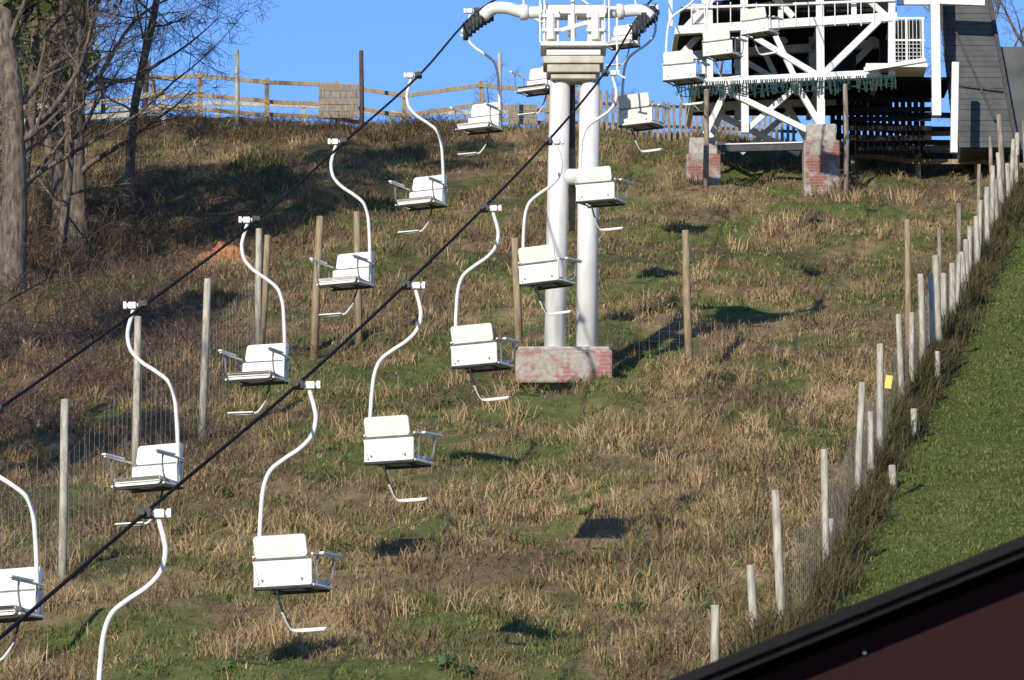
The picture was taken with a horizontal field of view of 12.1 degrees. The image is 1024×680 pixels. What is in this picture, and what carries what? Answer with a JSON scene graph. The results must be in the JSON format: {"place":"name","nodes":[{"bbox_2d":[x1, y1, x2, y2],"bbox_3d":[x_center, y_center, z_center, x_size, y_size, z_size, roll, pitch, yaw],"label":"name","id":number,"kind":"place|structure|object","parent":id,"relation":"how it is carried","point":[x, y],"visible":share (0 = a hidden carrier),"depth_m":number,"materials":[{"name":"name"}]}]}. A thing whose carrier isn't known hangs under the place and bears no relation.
{"place":"outdoors","nodes":[
{"label":"outdoors","id":0,"kind":"place"},
{"bbox_2d":[0,115,1023,679],"bbox_3d":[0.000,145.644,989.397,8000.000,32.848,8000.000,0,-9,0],"label":"ground","id":1,"kind":"structure","parent":0,"point":[544,410],"depth_m":85.16,"materials":[{"name":"plant"}]},
{"bbox_2d":[0,190,45,271],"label":"bare tree","id":2,"kind":"object","parent":1,"relation":"on","point":[17,241],"visible":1,"depth_m":72.54,"materials":[{"name":"brown plant"}]},
{"bbox_2d":[0,0,100,128],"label":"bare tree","id":3,"kind":"object","parent":1,"relation":"on","point":[90,62],"visible":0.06,"depth_m":130.45,"materials":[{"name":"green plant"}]},
{"bbox_2d":[0,45,135,336],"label":"bare tree","id":4,"kind":"object","parent":1,"relation":"on","point":[27,289],"visible":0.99,"depth_m":80.21,"materials":[{"name":"brown plant"}]},
{"bbox_2d":[0,88,165,126],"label":"wooden rail fence","id":5,"kind":"object","parent":1,"relation":"on","point":[123,115],"visible":0.18,"depth_m":129.02,"materials":[{"name":"brown wood"}]},
{"bbox_2d":[0,0,168,290],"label":"bare tree","id":6,"kind":"object","parent":1,"relation":"on","point":[13,207],"visible":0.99,"depth_m":101.56,"materials":[{"name":"brown plant"}]},
{"bbox_2d":[0,0,172,255],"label":"bare tree","id":7,"kind":"object","parent":1,"relation":"on","point":[64,208],"visible":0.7,"depth_m":107.32,"materials":[{"name":"brown plant"}]},
{"bbox_2d":[0,0,195,232],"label":"bare tree","id":8,"kind":"object","parent":1,"relation":"on","point":[57,174],"visible":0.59,"depth_m":110.25,"materials":[{"name":"brown plant"}]},
{"bbox_2d":[16,0,186,174],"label":"bare tree","id":9,"kind":"object","parent":1,"relation":"on","point":[47,141],"visible":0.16,"depth_m":121.07,"materials":[{"name":"brown plant"}]},
{"bbox_2d":[0,0,206,191],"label":"bare tree","id":10,"kind":"object","parent":1,"relation":"on","point":[40,170],"visible":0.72,"depth_m":104.93,"materials":[{"name":"brown plant"}]},
{"bbox_2d":[0,228,261,641],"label":"post and wire fence","id":11,"kind":"object","parent":1,"relation":"on","point":[64,506],"visible":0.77,"depth_m":76.31,"materials":[{"name":"grey wood"}]},
{"bbox_2d":[17,0,252,247],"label":"bare tree","id":12,"kind":"object","parent":1,"relation":"on","point":[81,168],"visible":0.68,"depth_m":108.63,"materials":[{"name":"brown plant"}]},
{"bbox_2d":[60,0,275,214],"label":"bare tree","id":13,"kind":"object","parent":1,"relation":"on","point":[131,155],"visible":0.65,"depth_m":114.05,"materials":[{"name":"brown plant"}]},
{"bbox_2d":[0,109,403,377],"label":"bramble thicket","id":14,"kind":"object","parent":1,"relation":"on","point":[47,220],"visible":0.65,"depth_m":108.50,"materials":[{"name":"brown plant"}]},
{"bbox_2d":[0,165,421,603],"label":"bramble thicket","id":15,"kind":"object","parent":1,"relation":"on","point":[53,341],"visible":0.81,"depth_m":89.66,"materials":[{"name":"brown plant"}]},
{"bbox_2d":[191,239,250,266],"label":"bare earth patch","id":16,"kind":"object","parent":1,"relation":"on","point":[233,247],"visible":0.42,"depth_m":106.41,"materials":[{"name":"orange soil"}]},
{"bbox_2d":[33,102,470,148],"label":"bramble thicket","id":17,"kind":"object","parent":1,"relation":"on","point":[294,124],"visible":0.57,"depth_m":128.62,"materials":[{"name":"bramble stems"},{"name":"dry twigs"},{"name":"leaves"}]},
{"bbox_2d":[85,100,545,128],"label":"fence","id":18,"kind":"object","parent":1,"relation":"on","point":[218,103],"visible":0.13,"depth_m":139.37,"materials":[{"name":"brown wood"}]},
{"bbox_2d":[141,49,501,126],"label":"tall netting posts","id":19,"kind":"object","parent":1,"relation":"on","point":[361,90],"visible":0.41,"depth_m":131.19,"materials":[{"name":"brown wood"}]},
{"bbox_2d":[319,84,358,117],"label":"board panel","id":20,"kind":"object","parent":1,"relation":"on","point":[338,97],"visible":0.99,"depth_m":132.54,"materials":[{"name":"brown wood"}]},
{"bbox_2d":[86,72,599,126],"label":"wooden rail fence","id":21,"kind":"object","parent":1,"relation":"on","point":[481,85],"visible":0.41,"depth_m":133.11,"materials":[{"name":"beige wood"}]},
{"bbox_2d":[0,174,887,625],"bbox_3d":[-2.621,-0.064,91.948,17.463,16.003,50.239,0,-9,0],"label":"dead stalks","id":22,"kind":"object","parent":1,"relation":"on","point":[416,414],"visible":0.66,"depth_m":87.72,"materials":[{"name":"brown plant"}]},
{"bbox_2d":[434,653,478,677],"bbox_3d":[-0.701,4.210,62.006,0.705,0.415,0.332,-7,-11,36],"label":"leafy weed","id":23,"kind":"object","parent":1,"relation":"on","point":[441,661],"visible":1,"depth_m":61.99,"materials":[{"name":"green plant"}]},
{"bbox_2d":[190,337,730,670],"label":"weeds","id":24,"kind":"object","parent":1,"relation":"on","point":[227,664],"visible":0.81,"depth_m":72.42,"materials":[{"name":"green plant"}]},
{"bbox_2d":[450,60,521,126],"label":"bare tree","id":25,"kind":"object","parent":1,"relation":"on","point":[487,95],"visible":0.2,"depth_m":148.98,"materials":[{"name":"brown plant"}]},
{"bbox_2d":[0,116,997,679],"bbox_3d":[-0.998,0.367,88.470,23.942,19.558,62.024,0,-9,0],"label":"straw tussocks","id":26,"kind":"object","parent":1,"relation":"on","point":[696,476],"visible":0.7,"depth_m":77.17,"materials":[{"name":"beige plant"}]},
{"bbox_2d":[508,105,537,124],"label":"board panel","id":27,"kind":"object","parent":1,"relation":"on","point":[514,111],"visible":0.91,"depth_m":132.47,"materials":[{"name":"brown wood"}]},
{"bbox_2d":[460,0,659,387],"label":"chairlift pylon","id":28,"kind":"object","parent":1,"relation":"on","point":[568,66],"visible":0.98,"depth_m":89.46,"materials":[{"name":"metal"}]},
{"bbox_2d":[2,0,495,407],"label":"haul cable","id":29,"kind":"object","parent":28,"relation":"attached to","point":[19,394],"visible":0.99,"depth_m":64.81,"materials":[{"name":"metal"}]},
{"bbox_2d":[0,403,43,660],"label":"chairlift chair","id":30,"kind":"object","parent":29,"relation":"hanging from","point":[21,593],"visible":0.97,"depth_m":52.17,"materials":[{"name":"white paint"}]},
{"bbox_2d":[102,300,183,526],"bbox_3d":[-4.518,0.901,59.709,0.795,2.807,0.754,-5,-10,27],"label":"chairlift chair","id":31,"kind":"object","parent":29,"relation":"hanging from","point":[160,467],"visible":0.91,"depth_m":59.78,"materials":[{"name":"white paint"}]},
{"bbox_2d":[218,216,289,414],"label":"chairlift chair","id":32,"kind":"object","parent":29,"relation":"hanging from","point":[265,364],"visible":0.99,"depth_m":67.39,"materials":[{"name":"white paint"}]},
{"bbox_2d":[309,138,374,316],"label":"chairlift chair","id":33,"kind":"object","parent":29,"relation":"hanging from","point":[353,271],"visible":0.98,"depth_m":74.95,"materials":[{"name":"white paint"}]},
{"bbox_2d":[389,71,447,233],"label":"chairlift chair","id":34,"kind":"object","parent":29,"relation":"hanging from","point":[428,192],"visible":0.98,"depth_m":82.55,"materials":[{"name":"white paint"}]},
{"bbox_2d":[450,7,502,155],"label":"chairlift chair","id":35,"kind":"object","parent":29,"relation":"hanging from","point":[485,118],"visible":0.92,"depth_m":90.15,"materials":[{"name":"white paint"}]},
{"bbox_2d":[509,0,549,115],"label":"chairlift chair","id":36,"kind":"object","parent":29,"relation":"hanging from","point":[538,83],"visible":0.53,"depth_m":97.70,"materials":[{"name":"white paint"}]},
{"bbox_2d":[605,0,640,66],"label":"chairlift chair","id":37,"kind":"object","parent":29,"relation":"hanging from","point":[628,43],"visible":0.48,"depth_m":112.91,"materials":[{"name":"white paint"}]},
{"bbox_2d":[0,0,651,639],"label":"haul cable","id":38,"kind":"object","parent":28,"relation":"attached to","point":[138,518],"visible":0.98,"depth_m":52.61,"materials":[{"name":"metal"}]},
{"bbox_2d":[96,508,171,679],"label":"chairlift chair","id":39,"kind":"object","parent":38,"relation":"hanging from","point":[159,515],"visible":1,"depth_m":46.48,"materials":[{"name":"white paint"}]},
{"bbox_2d":[252,380,342,632],"bbox_3d":[-2.413,1.858,53.854,0.795,2.807,0.756,-4,-10,26],"label":"chairlift chair","id":40,"kind":"object","parent":38,"relation":"hanging from","point":[277,574],"visible":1,"depth_m":53.55,"materials":[{"name":"white paint"}]},
{"bbox_2d":[363,281,443,501],"bbox_3d":[-1.403,0.663,61.274,0.795,2.808,0.754,-5,-10,30],"label":"chairlift chair","id":41,"kind":"object","parent":38,"relation":"hanging from","point":[384,449],"visible":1,"depth_m":60.99,"materials":[{"name":"white paint"}]},
{"bbox_2d":[450,204,520,400],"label":"chairlift chair","id":42,"kind":"object","parent":38,"relation":"hanging from","point":[472,356],"visible":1,"depth_m":68.47,"materials":[{"name":"white paint"}]},
{"bbox_2d":[518,138,582,314],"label":"chairlift chair","id":43,"kind":"object","parent":38,"relation":"hanging from","point":[541,275],"visible":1,"depth_m":75.90,"materials":[{"name":"white paint"}]},
{"bbox_2d":[575,69,632,230],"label":"chairlift chair","id":44,"kind":"object","parent":38,"relation":"hanging from","point":[595,194],"visible":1,"depth_m":83.27,"materials":[{"name":"white paint"}]},
{"bbox_2d":[618,4,671,152],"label":"chairlift chair","id":45,"kind":"object","parent":38,"relation":"hanging from","point":[638,116],"visible":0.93,"depth_m":90.69,"materials":[{"name":"white paint"}]},
{"bbox_2d":[662,0,710,104],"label":"chairlift chair","id":46,"kind":"object","parent":38,"relation":"hanging from","point":[676,73],"visible":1,"depth_m":98.03,"materials":[{"name":"white paint"}]},
{"bbox_2d":[702,0,747,78],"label":"chairlift chair","id":47,"kind":"object","parent":38,"relation":"hanging from","point":[720,49],"visible":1,"depth_m":105.58,"materials":[{"name":"white paint"}]},
{"bbox_2d":[741,0,783,54],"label":"chairlift chair","id":48,"kind":"object","parent":38,"relation":"hanging from","point":[755,28],"visible":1,"depth_m":112.92,"materials":[{"name":"white paint"}]},
{"bbox_2d":[261,211,911,369],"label":"post and wire fence","id":49,"kind":"object","parent":1,"relation":"on","point":[315,318],"visible":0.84,"depth_m":91.42,"materials":[{"name":"beige wood"}]},
{"bbox_2d":[603,79,638,121],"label":"bare tree","id":50,"kind":"object","parent":1,"relation":"on","point":[614,96],"visible":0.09,"depth_m":153.27,"materials":[{"name":"brown plant"}]},
{"bbox_2d":[575,90,796,141],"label":"picket fence","id":51,"kind":"object","parent":1,"relation":"on","point":[680,126],"visible":0.27,"depth_m":129.32,"materials":[{"name":"brown wood"}]},
{"bbox_2d":[650,0,750,134],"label":"bare tree","id":52,"kind":"object","parent":1,"relation":"on","point":[721,66],"visible":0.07,"depth_m":141.54,"materials":[{"name":"brown plant"}]},
{"bbox_2d":[685,154,720,184],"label":"brick shaft","id":53,"kind":"object","parent":1,"relation":"on","point":[693,164],"visible":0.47,"depth_m":118.35,"materials":[{"name":"red brick"}]},
{"bbox_2d":[688,137,716,153],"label":"concrete block","id":54,"kind":"structure","parent":53,"relation":"on","point":[695,145],"depth_m":118.50,"materials":[{"name":"white concrete"}]},
{"bbox_2d":[802,140,839,195],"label":"brick shaft","id":55,"kind":"object","parent":1,"relation":"on","point":[820,162],"visible":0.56,"depth_m":117.64,"materials":[{"name":"red brick"}]},
{"bbox_2d":[805,124,835,139],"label":"concrete block","id":56,"kind":"structure","parent":55,"relation":"on","point":[820,131],"depth_m":117.84,"materials":[{"name":"white concrete"}]},
{"bbox_2d":[668,0,984,156],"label":"chairlift top station","id":57,"kind":"object","parent":55,"relation":"on","point":[870,53],"visible":0.95,"depth_m":119.27,"materials":[{"name":"metal"}]},
{"bbox_2d":[710,274,940,662],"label":"fence posts","id":58,"kind":"object","parent":1,"relation":"on","point":[715,629],"visible":0.62,"depth_m":77.54,"materials":[{"name":"white wood"}]},
{"bbox_2d":[771,255,942,626],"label":"post and wire fence","id":59,"kind":"object","parent":1,"relation":"on","point":[779,571],"visible":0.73,"depth_m":74.75,"materials":[{"name":"white wood"}]},
{"bbox_2d":[884,375,892,388],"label":"yellow tag","id":60,"kind":"object","parent":59,"relation":"attached to","point":[888,381],"visible":1,"depth_m":80.27,"materials":[{"name":"yellow plastic"}]},
{"bbox_2d":[692,156,1023,656],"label":"fence foot grass","id":61,"kind":"structure","parent":1,"relation":"on","point":[838,580],"depth_m":78.68,"materials":[{"name":"brown plant"}]},
{"bbox_2d":[703,84,1023,194],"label":"wooden posts","id":62,"kind":"object","parent":1,"relation":"on","point":[846,141],"visible":0.8,"depth_m":117.06,"materials":[{"name":"brown wood"}]},
{"bbox_2d":[752,569,1023,679],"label":"walls","id":63,"kind":"structure","parent":1,"relation":"on","point":[976,634],"depth_m":14.15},
{"bbox_2d":[669,536,1023,679],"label":"verge and roof","id":64,"kind":"object","parent":63,"relation":"on","point":[876,612],"visible":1,"depth_m":14.03,"materials":[{"name":"black metal"}]},
{"bbox_2d":[830,112,952,158],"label":"wooden rail fence","id":65,"kind":"object","parent":1,"relation":"on","point":[930,142],"visible":0.08,"depth_m":123.69,"materials":[{"name":"brown wood"}]},
{"bbox_2d":[818,214,1023,616],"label":"mown grass","id":66,"kind":"structure","parent":1,"relation":"on","point":[956,468],"depth_m":79.48,"materials":[{"name":"green plant"}]},
{"bbox_2d":[851,122,1023,178],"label":"wooden rail fence","id":67,"kind":"object","parent":1,"relation":"on","point":[917,161],"visible":0.52,"depth_m":121.28,"materials":[{"name":"beige wood"}]},
{"bbox_2d":[898,0,1023,123],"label":"bare tree","id":68,"kind":"object","parent":1,"relation":"on","point":[942,40],"visible":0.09,"depth_m":134.43,"materials":[{"name":"brown plant"}]},
{"bbox_2d":[937,136,992,296],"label":"support posts fence","id":69,"kind":"object","parent":1,"relation":"on","point":[958,230],"visible":0.5,"depth_m":105.14,"materials":[{"name":"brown wood"}]},
{"bbox_2d":[941,133,1019,324],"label":"post and wire fence","id":70,"kind":"object","parent":1,"relation":"on","point":[992,194],"visible":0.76,"depth_m":104.00,"materials":[{"name":"white wood"}]},
{"bbox_2d":[940,0,1023,172],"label":"clad station shed","id":71,"kind":"structure","parent":1,"relation":"on","point":[991,78],"depth_m":119.49,"materials":[{"name":"wood"}]},
{"bbox_2d":[992,0,1023,46],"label":"bare tree","id":72,"kind":"object","parent":1,"relation":"on","point":[1012,25],"visible":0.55,"depth_m":128.81,"materials":[{"name":"brown plant"}]},
{"bbox_2d":[20,0,1023,141],"label":"sky","id":73,"kind":"structure","parent":0,"point":[301,40],"materials":[{"name":"blue"}]}
]}

